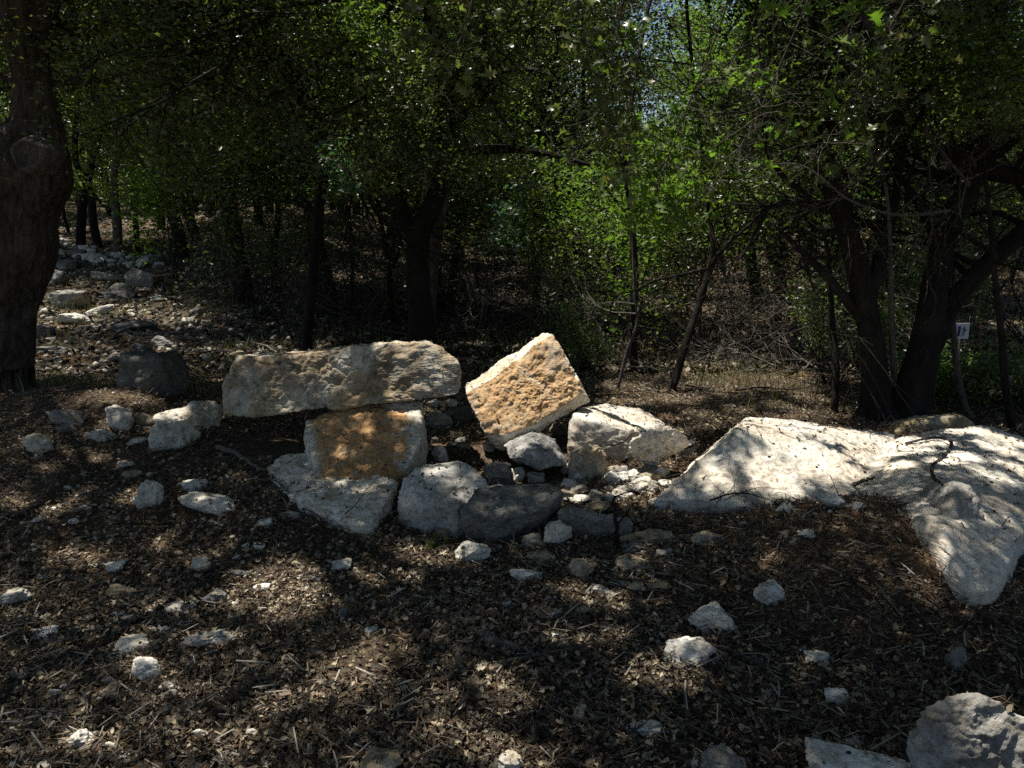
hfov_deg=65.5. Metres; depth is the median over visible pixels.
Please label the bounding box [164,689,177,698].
pebble
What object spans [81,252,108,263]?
rock
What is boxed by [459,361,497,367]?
fallen branch
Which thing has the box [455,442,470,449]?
rock
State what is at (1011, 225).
woodland tree
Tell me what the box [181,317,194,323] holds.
rock
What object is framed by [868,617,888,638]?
twig
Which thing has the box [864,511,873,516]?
pebble
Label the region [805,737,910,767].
rock
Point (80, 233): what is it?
woodland tree
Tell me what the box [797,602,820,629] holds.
twig
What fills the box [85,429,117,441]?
rock
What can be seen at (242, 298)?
woodland tree
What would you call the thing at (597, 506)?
rock
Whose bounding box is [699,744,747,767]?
rock
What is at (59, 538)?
twig
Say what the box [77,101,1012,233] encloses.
distant foliage
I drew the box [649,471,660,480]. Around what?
rock
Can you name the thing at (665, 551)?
rock
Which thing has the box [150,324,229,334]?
fallen branch
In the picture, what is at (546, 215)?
woodland tree
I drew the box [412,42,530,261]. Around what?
woodland tree
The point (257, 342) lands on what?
fallen branch
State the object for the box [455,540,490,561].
rock
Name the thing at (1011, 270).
woodland tree
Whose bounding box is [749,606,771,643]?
twig
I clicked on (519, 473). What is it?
rock
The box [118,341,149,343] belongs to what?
fallen branch
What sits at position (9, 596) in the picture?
rock
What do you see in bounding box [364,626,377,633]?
pebble
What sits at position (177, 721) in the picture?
pebble
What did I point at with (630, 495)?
rock
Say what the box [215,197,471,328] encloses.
bare shrub
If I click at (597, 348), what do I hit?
shrub
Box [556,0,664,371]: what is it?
tree
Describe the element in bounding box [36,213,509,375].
gravel
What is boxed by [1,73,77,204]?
woodland tree
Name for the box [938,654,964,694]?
twig
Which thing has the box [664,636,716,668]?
rock
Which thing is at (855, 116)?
hanging branch
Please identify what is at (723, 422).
stick
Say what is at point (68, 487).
pebble
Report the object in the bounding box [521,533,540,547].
rock
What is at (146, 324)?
boulder
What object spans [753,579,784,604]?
rock
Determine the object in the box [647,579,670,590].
rock
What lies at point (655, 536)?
rock
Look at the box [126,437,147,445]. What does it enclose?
rock
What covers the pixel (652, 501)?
rock
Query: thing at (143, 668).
rock
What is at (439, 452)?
rock
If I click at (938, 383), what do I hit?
shrub
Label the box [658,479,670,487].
rock
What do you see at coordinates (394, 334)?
grass
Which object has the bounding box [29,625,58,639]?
rock
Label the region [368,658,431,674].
twig
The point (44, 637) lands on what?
rock
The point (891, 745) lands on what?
twig
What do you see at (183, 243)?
woodland tree
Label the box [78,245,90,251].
rock
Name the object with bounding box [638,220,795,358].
bare shrub
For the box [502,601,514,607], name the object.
pebble
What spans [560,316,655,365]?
dead branch
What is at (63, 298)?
rock
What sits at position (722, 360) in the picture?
dead branch
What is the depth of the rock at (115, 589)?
3.47 m
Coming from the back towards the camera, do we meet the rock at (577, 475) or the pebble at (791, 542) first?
the rock at (577, 475)
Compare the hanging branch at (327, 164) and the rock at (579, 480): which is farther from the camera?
the hanging branch at (327, 164)
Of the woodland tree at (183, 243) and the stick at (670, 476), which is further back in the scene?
the woodland tree at (183, 243)
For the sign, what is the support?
on the ground at (272, 444)
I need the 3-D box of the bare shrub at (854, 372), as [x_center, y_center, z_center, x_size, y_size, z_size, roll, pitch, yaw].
[3.110,-0.356,7.127,3.457,2.270,2.326,-7,14,-30]
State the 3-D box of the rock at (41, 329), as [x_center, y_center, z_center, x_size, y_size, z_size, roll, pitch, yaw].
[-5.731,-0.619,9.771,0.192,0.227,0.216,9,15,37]
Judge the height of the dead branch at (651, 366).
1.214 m
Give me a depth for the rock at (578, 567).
3.56 m
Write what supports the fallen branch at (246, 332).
on the ground at (272, 444)
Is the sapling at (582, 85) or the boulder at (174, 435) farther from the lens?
the sapling at (582, 85)
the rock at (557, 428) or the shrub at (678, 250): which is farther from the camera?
the shrub at (678, 250)
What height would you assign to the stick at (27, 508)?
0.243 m
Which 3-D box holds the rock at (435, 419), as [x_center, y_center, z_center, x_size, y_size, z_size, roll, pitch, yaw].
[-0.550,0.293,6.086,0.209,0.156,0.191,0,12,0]
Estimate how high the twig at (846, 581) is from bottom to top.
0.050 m
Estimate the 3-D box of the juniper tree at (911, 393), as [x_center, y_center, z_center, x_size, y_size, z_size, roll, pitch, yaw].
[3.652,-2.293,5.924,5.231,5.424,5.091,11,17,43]
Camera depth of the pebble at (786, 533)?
3.58 m
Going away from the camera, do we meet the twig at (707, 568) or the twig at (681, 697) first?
the twig at (681, 697)
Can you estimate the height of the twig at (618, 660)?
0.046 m
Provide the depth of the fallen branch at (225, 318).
10.65 m
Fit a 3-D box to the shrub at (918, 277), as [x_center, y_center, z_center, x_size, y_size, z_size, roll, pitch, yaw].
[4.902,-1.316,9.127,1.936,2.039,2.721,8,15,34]
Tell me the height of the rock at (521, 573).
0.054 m
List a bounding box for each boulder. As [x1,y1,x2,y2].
[111,319,158,332]
[116,350,189,396]
[148,420,200,450]
[153,400,222,428]
[222,340,460,417]
[267,453,398,537]
[303,401,427,484]
[397,461,488,536]
[459,484,562,541]
[465,333,589,450]
[504,431,567,470]
[567,403,664,459]
[567,444,606,480]
[629,425,688,465]
[654,417,900,513]
[855,425,1023,605]
[887,413,974,433]
[906,693,1023,767]
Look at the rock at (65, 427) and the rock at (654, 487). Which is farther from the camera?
the rock at (65, 427)
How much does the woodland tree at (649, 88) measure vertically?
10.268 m
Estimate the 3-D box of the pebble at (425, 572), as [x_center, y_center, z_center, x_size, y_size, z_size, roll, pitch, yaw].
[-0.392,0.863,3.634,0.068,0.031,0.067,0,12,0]
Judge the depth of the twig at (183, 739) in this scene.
2.44 m
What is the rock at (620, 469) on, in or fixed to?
on the ground at (272, 444)
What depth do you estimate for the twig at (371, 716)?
2.58 m
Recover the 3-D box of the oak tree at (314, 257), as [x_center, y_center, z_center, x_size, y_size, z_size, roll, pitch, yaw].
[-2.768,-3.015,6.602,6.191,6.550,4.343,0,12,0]
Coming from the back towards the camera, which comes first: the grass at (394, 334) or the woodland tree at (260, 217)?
the woodland tree at (260, 217)
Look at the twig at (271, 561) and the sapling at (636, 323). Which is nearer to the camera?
the twig at (271, 561)
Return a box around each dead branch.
[559,321,695,378]
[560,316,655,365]
[669,297,779,370]
[689,323,779,384]
[707,267,779,363]
[725,272,818,367]
[793,289,910,369]
[794,365,850,396]
[800,302,853,364]
[802,301,881,379]
[804,322,858,353]
[844,318,910,354]
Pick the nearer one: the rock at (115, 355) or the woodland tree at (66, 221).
the rock at (115, 355)
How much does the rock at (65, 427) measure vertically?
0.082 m
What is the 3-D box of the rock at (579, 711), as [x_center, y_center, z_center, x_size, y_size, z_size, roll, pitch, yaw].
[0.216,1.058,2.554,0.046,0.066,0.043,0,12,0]
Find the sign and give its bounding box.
[956,323,969,351]
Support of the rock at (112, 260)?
on the ground at (272, 444)
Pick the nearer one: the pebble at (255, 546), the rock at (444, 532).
the pebble at (255, 546)
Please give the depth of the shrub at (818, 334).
7.53 m
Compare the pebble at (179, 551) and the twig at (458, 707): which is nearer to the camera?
the twig at (458, 707)
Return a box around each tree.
[0,0,189,244]
[0,0,189,259]
[0,0,338,395]
[0,0,555,350]
[0,8,109,121]
[0,58,68,122]
[0,58,111,216]
[1,1,282,303]
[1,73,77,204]
[2,67,230,229]
[3,0,662,344]
[5,118,87,219]
[6,40,201,242]
[56,46,141,206]
[58,140,106,231]
[64,47,161,247]
[66,7,342,277]
[70,19,226,250]
[73,2,353,292]
[110,1,476,315]
[181,7,515,210]
[199,127,262,225]
[204,165,244,217]
[228,0,574,315]
[243,3,460,320]
[263,167,273,212]
[279,92,532,253]
[285,117,501,239]
[287,0,699,318]
[325,0,569,267]
[327,126,345,218]
[352,200,360,214]
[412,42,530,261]
[444,124,574,249]
[449,0,640,245]
[457,72,587,226]
[459,0,655,279]
[460,101,682,328]
[469,10,654,254]
[480,0,709,323]
[501,157,584,263]
[511,0,881,391]
[530,117,692,304]
[537,0,702,237]
[542,0,1023,451]
[544,169,624,283]
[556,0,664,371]
[616,0,983,345]
[619,0,913,421]
[619,147,735,299]
[629,0,742,246]
[635,0,961,295]
[638,0,880,308]
[638,0,1023,301]
[642,56,710,230]
[647,0,1023,324]
[653,145,760,275]
[658,0,1022,305]
[680,0,853,269]
[715,39,1015,283]
[733,95,923,272]
[756,0,1023,275]
[802,0,1023,430]
[866,47,927,250]
[869,161,1023,285]
[901,184,993,256]
[908,186,1023,278]
[914,8,1023,265]
[922,18,1023,266]
[928,0,981,250]
[974,192,1023,281]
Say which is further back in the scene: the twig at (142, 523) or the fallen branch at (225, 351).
the fallen branch at (225, 351)
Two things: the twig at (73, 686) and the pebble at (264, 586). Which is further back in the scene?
the pebble at (264, 586)
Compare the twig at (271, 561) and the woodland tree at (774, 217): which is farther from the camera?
the woodland tree at (774, 217)
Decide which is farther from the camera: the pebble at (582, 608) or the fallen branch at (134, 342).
the fallen branch at (134, 342)
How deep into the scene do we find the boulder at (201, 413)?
5.58 m
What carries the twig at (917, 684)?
on the ground at (272, 444)
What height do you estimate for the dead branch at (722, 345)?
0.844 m
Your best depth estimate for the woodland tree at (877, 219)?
12.81 m
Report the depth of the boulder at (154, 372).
6.16 m
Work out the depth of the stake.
7.98 m
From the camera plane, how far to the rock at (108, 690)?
2.69 m
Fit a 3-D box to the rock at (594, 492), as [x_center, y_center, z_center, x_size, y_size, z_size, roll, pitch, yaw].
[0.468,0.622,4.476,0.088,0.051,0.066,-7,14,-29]
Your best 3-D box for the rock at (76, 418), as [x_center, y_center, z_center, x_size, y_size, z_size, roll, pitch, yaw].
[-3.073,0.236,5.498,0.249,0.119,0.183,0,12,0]
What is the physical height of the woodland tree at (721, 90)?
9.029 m
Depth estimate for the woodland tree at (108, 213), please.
23.05 m
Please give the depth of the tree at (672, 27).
11.10 m
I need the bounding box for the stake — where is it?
[979,324,981,355]
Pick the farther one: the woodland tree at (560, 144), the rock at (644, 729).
the woodland tree at (560, 144)
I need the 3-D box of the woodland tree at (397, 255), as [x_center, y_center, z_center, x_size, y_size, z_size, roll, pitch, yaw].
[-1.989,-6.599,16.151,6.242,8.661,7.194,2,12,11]
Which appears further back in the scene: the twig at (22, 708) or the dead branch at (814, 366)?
the dead branch at (814, 366)
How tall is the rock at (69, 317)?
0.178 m
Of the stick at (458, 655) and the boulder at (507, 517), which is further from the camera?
the boulder at (507, 517)
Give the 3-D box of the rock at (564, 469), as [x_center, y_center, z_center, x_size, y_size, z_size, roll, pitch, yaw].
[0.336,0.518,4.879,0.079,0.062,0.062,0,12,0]
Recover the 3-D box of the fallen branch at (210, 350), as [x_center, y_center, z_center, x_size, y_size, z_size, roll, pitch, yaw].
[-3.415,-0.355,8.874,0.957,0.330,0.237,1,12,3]
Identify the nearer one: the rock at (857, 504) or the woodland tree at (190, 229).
the rock at (857, 504)
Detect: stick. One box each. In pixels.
[0,474,61,515]
[215,445,266,471]
[337,480,377,513]
[452,643,466,675]
[477,630,525,654]
[500,638,632,663]
[524,709,541,756]
[537,524,543,549]
[539,696,625,738]
[579,491,650,557]
[600,431,640,446]
[606,699,631,740]
[664,440,734,478]
[684,378,761,449]
[710,458,795,513]
[826,476,857,508]
[852,476,874,486]
[880,590,899,615]
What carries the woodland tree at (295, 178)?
on the ground at (272, 444)
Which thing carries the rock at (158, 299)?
on the ground at (272, 444)
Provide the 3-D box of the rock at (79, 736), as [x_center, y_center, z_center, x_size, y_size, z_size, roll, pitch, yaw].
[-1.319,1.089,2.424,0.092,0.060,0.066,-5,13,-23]
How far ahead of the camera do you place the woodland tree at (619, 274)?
13.01 m
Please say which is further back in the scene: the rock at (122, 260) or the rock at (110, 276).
the rock at (122, 260)
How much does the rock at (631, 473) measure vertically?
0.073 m
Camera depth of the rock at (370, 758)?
2.31 m
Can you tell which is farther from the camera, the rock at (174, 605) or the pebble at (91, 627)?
the rock at (174, 605)
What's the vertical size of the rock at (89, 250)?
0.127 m
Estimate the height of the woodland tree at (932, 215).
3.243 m
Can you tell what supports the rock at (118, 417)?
on the ground at (272, 444)
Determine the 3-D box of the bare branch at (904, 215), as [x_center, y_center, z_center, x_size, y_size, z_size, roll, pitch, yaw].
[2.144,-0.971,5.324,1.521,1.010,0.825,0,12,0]
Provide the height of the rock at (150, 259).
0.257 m
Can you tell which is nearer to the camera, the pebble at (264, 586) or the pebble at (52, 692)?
the pebble at (52, 692)
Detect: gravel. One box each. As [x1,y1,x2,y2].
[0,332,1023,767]
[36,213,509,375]
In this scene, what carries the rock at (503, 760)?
on the ground at (272, 444)
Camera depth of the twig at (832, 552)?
3.39 m
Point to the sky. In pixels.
(683, 1)
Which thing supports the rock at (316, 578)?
on the ground at (272, 444)
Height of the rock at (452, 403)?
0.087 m
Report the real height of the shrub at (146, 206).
3.300 m
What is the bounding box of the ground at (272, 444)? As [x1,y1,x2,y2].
[0,198,1023,767]
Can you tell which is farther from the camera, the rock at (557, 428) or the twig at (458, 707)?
the rock at (557, 428)
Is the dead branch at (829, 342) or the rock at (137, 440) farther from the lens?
the dead branch at (829, 342)
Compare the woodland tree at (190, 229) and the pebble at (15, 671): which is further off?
the woodland tree at (190, 229)
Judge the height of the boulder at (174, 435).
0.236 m
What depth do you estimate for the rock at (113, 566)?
3.66 m
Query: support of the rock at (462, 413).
on the ground at (272, 444)
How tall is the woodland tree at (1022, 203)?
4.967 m
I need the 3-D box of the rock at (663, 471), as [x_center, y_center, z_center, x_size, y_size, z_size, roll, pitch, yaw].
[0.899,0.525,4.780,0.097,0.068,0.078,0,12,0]
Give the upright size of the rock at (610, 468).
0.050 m
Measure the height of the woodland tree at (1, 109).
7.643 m
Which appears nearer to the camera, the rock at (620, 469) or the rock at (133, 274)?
the rock at (620, 469)
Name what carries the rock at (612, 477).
on the ground at (272, 444)
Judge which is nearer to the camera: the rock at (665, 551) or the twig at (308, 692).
the twig at (308, 692)
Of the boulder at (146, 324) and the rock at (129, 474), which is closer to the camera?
the rock at (129, 474)
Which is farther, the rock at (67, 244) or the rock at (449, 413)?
the rock at (67, 244)
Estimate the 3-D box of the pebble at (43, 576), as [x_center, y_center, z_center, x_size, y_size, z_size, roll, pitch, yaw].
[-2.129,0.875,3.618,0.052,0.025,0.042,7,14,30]
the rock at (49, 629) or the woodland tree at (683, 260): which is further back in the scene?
the woodland tree at (683, 260)
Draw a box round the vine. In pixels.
[907,440,947,443]
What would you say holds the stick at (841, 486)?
on the boulder at (748, 449)
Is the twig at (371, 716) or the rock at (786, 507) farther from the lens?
the rock at (786, 507)
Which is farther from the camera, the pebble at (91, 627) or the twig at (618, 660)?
the pebble at (91, 627)
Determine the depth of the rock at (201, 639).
3.03 m
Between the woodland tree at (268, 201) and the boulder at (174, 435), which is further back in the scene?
the woodland tree at (268, 201)
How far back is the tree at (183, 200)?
13.59 m
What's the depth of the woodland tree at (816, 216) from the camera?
19.56 m
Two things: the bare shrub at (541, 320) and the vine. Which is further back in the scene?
the bare shrub at (541, 320)
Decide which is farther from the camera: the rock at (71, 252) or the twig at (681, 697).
the rock at (71, 252)
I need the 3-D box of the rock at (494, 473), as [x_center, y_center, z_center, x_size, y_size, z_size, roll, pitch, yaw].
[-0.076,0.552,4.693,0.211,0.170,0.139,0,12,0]
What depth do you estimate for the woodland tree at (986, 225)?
16.79 m
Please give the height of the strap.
0.170 m
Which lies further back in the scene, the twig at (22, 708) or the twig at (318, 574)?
the twig at (318, 574)
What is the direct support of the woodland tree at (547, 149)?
on the ground at (272, 444)
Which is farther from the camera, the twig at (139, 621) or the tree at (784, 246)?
the tree at (784, 246)
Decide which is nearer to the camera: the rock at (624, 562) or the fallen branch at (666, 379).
the rock at (624, 562)
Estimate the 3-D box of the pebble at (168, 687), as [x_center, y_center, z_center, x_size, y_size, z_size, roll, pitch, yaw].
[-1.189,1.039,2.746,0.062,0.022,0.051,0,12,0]
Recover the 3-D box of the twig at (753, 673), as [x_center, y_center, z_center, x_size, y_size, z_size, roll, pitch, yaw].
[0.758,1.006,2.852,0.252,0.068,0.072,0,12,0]
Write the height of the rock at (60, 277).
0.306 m
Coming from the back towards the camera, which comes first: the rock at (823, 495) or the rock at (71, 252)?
the rock at (71, 252)
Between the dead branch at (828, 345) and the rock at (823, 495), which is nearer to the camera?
the rock at (823, 495)
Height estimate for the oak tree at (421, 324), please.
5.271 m
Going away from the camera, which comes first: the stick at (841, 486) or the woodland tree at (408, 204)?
the stick at (841, 486)
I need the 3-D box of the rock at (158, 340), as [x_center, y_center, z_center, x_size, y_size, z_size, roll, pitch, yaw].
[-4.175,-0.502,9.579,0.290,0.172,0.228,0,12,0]
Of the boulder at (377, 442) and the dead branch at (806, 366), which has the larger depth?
the dead branch at (806, 366)
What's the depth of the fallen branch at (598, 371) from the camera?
8.17 m
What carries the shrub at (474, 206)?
on the ground at (272, 444)
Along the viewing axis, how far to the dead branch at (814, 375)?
7.71 m
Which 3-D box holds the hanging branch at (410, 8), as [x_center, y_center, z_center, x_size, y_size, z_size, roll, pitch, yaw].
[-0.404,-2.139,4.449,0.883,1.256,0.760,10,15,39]
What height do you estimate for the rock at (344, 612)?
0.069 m
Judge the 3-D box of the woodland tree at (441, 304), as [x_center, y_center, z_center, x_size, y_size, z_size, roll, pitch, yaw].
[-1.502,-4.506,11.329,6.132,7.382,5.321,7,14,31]
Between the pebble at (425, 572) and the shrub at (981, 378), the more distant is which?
the shrub at (981, 378)
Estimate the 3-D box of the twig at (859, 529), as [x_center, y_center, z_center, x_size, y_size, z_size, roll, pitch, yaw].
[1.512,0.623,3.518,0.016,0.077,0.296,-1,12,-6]
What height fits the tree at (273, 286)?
7.792 m
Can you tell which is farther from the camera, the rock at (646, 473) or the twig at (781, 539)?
the rock at (646, 473)
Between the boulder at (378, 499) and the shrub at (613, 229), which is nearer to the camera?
the boulder at (378, 499)
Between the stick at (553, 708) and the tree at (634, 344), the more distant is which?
the tree at (634, 344)
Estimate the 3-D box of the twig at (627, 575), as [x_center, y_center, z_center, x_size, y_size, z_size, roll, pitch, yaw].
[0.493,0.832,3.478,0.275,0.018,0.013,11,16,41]
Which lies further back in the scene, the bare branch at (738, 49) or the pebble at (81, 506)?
the bare branch at (738, 49)
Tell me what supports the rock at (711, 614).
on the ground at (272, 444)
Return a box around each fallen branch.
[36,337,68,346]
[69,341,91,355]
[94,316,131,319]
[111,323,159,337]
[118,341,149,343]
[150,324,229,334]
[184,339,235,352]
[196,312,247,323]
[198,335,281,341]
[211,346,246,353]
[220,339,283,346]
[231,327,259,334]
[238,339,282,352]
[436,323,477,340]
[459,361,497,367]
[482,352,504,366]
[592,363,617,375]
[608,352,664,364]
[638,324,666,332]
[662,368,709,388]
[691,337,729,349]
[693,342,757,347]
[734,378,809,392]
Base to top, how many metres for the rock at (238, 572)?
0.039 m
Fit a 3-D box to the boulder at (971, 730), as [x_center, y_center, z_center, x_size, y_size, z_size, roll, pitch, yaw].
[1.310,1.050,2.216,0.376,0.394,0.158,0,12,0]
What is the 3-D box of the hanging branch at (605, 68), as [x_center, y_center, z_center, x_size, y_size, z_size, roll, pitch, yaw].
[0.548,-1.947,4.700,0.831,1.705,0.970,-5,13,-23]
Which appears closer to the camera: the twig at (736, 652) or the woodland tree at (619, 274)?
the twig at (736, 652)
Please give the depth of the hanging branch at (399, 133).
6.26 m
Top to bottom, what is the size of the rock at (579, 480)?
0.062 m
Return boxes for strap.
[905,436,952,485]
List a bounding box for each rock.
[0,587,31,604]
[22,433,53,454]
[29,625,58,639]
[36,324,55,337]
[36,346,69,354]
[36,761,51,767]
[38,708,69,722]
[40,635,63,644]
[45,409,89,427]
[48,270,67,285]
[49,289,91,308]
[55,422,76,433]
[56,259,80,270]
[56,313,93,323]
[59,238,70,243]
[59,249,66,254]
[63,242,72,245]
[64,728,93,751]
[67,249,84,255]
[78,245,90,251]
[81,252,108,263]
[85,304,114,314]
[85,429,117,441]
[87,248,96,252]
[91,271,123,281]
[99,676,116,686]
[99,680,121,699]
[103,283,137,299]
[104,559,127,572]
[105,405,132,432]
[106,584,142,598]
[107,259,116,262]
[108,352,120,360]
[111,633,151,656]
[113,614,145,624]
[115,599,129,606]
[115,727,132,738]
[119,258,131,263]
[121,470,142,478]
[124,267,159,286]
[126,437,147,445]
[131,343,154,351]
[131,656,162,684]
[133,479,163,508]
[135,254,161,264]
[135,412,153,425]
[150,335,176,347]
[153,297,164,301]
[155,626,175,634]
[164,601,199,613]
[176,479,207,491]
[178,491,235,515]
[179,629,235,649]
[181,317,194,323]
[189,307,205,315]
[190,556,210,571]
[202,588,229,606]
[228,351,244,358]
[230,569,255,577]
[256,517,271,526]
[283,511,302,517]
[311,575,322,580]
[330,558,351,570]
[338,607,349,620]
[360,746,402,767]
[427,398,438,407]
[427,412,452,428]
[431,437,439,442]
[432,445,448,461]
[434,529,449,538]
[438,401,447,407]
[445,410,453,417]
[446,398,457,407]
[450,431,462,441]
[453,406,471,422]
[455,437,465,442]
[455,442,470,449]
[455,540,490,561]
[481,462,515,484]
[483,440,495,451]
[490,750,521,767]
[509,569,541,580]
[512,467,525,480]
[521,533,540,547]
[526,471,545,482]
[526,549,555,564]
[542,520,572,543]
[549,421,565,435]
[558,507,632,537]
[560,464,567,473]
[560,478,577,489]
[561,489,574,498]
[564,494,590,503]
[568,472,582,478]
[569,557,593,578]
[570,478,585,483]
[570,482,588,493]
[572,703,585,720]
[584,500,608,512]
[588,489,602,495]
[589,495,603,500]
[604,471,628,484]
[604,486,613,491]
[604,492,617,501]
[606,465,625,470]
[612,466,628,472]
[612,489,627,499]
[615,485,630,491]
[615,553,653,573]
[619,528,678,545]
[619,543,642,552]
[625,493,632,498]
[626,581,643,590]
[626,720,664,736]
[628,469,640,477]
[629,476,655,494]
[631,475,641,481]
[637,465,656,472]
[639,471,651,476]
[644,484,659,491]
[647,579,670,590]
[648,497,655,506]
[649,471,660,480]
[655,466,669,477]
[656,548,672,556]
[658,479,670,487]
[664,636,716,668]
[681,438,696,453]
[688,601,740,634]
[691,530,719,545]
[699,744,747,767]
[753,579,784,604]
[776,502,794,511]
[798,528,813,537]
[803,650,828,668]
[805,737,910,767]
[812,486,844,507]
[824,687,849,704]
[843,735,866,747]
[849,502,866,509]
[919,481,985,520]
[944,646,966,673]
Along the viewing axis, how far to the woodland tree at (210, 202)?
22.08 m
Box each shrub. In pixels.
[59,85,267,278]
[121,63,447,320]
[123,155,288,310]
[208,234,390,330]
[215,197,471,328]
[329,105,567,328]
[391,208,615,348]
[426,531,447,548]
[448,44,836,356]
[448,168,691,359]
[456,117,696,344]
[487,0,969,360]
[522,286,624,373]
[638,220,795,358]
[669,209,914,370]
[673,218,1014,410]
[734,1,1023,346]
[764,251,916,387]
[844,178,1020,349]
[889,340,996,401]
[901,225,1023,347]
[935,323,1023,412]
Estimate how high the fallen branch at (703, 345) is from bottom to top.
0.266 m
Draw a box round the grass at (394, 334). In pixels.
[3,269,1023,410]
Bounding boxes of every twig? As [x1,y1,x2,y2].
[0,621,45,627]
[0,694,63,712]
[16,612,57,624]
[37,568,79,581]
[48,530,71,539]
[57,664,130,695]
[61,673,90,701]
[67,627,95,651]
[90,710,134,729]
[115,514,182,525]
[121,602,141,628]
[168,725,209,753]
[185,668,191,691]
[248,619,267,634]
[251,674,286,715]
[270,537,277,562]
[277,681,347,703]
[294,568,345,577]
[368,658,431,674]
[368,676,399,722]
[401,611,441,627]
[419,557,436,580]
[445,584,481,608]
[453,664,486,715]
[483,714,525,763]
[504,686,522,701]
[578,578,650,581]
[578,627,594,642]
[601,567,652,582]
[612,638,630,666]
[645,681,673,688]
[660,568,703,590]
[664,678,703,702]
[668,560,738,574]
[688,630,763,666]
[706,658,759,674]
[713,644,760,659]
[739,551,761,559]
[746,534,806,546]
[747,718,765,749]
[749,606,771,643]
[792,496,847,517]
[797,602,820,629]
[817,552,845,557]
[818,567,869,595]
[839,505,870,546]
[847,552,871,597]
[853,561,927,582]
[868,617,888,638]
[881,695,943,712]
[884,712,895,754]
[903,664,932,699]
[921,585,977,623]
[935,590,959,606]
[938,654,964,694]
[946,615,988,643]
[973,611,992,641]
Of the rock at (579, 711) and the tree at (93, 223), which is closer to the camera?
the rock at (579, 711)
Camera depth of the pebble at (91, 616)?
3.28 m
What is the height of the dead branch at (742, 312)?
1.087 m
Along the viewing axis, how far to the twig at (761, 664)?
2.93 m
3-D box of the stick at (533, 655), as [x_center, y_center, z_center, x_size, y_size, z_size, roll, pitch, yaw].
[0.223,0.990,2.926,0.565,0.081,0.090,-3,12,-13]
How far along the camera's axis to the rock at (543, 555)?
3.76 m
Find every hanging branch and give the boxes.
[262,124,380,202]
[327,0,427,69]
[343,115,497,200]
[354,0,514,123]
[468,165,540,264]
[536,0,695,201]
[585,0,784,241]
[628,0,885,221]
[761,0,988,191]
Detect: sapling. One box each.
[79,8,229,253]
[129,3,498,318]
[205,0,489,316]
[380,0,730,320]
[526,1,839,392]
[634,0,1023,388]
[770,0,1023,419]
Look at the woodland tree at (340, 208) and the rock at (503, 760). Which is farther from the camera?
the woodland tree at (340, 208)
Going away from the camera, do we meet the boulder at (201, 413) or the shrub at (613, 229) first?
the boulder at (201, 413)
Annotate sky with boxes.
[71,0,1020,214]
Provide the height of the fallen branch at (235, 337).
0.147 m
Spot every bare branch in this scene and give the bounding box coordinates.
[592,0,799,184]
[740,163,959,315]
[756,0,1023,322]
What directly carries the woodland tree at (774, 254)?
on the ground at (272, 444)
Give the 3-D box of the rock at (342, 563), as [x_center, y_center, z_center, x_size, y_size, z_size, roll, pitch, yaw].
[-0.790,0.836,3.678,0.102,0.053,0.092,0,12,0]
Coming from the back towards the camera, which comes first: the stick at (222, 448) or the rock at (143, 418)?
the rock at (143, 418)
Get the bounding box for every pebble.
[12,667,17,676]
[31,516,42,522]
[37,573,46,578]
[49,689,59,695]
[63,485,71,489]
[68,518,77,522]
[77,505,91,510]
[81,613,94,620]
[81,625,95,632]
[105,742,120,751]
[113,610,125,615]
[117,461,135,466]
[158,681,174,689]
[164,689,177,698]
[173,550,183,555]
[173,715,180,724]
[191,729,206,739]
[245,728,256,737]
[253,542,264,549]
[253,583,270,590]
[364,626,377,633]
[420,569,432,576]
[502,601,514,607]
[549,608,560,617]
[550,631,558,637]
[575,606,590,613]
[592,584,608,593]
[599,590,616,597]
[780,530,789,536]
[789,540,796,545]
[830,525,839,532]
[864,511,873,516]
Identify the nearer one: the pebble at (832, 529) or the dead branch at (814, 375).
the pebble at (832, 529)
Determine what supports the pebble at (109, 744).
on the ground at (272, 444)
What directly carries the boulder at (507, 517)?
on the ground at (272, 444)
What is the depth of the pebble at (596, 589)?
3.40 m
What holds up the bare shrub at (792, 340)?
on the ground at (272, 444)
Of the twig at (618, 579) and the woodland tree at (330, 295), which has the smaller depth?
the twig at (618, 579)
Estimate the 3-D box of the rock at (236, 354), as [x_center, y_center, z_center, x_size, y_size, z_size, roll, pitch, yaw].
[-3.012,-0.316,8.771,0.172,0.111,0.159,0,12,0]
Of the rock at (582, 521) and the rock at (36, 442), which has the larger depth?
the rock at (36, 442)
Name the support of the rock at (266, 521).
on the ground at (272, 444)
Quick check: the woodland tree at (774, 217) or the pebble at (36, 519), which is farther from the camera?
the woodland tree at (774, 217)

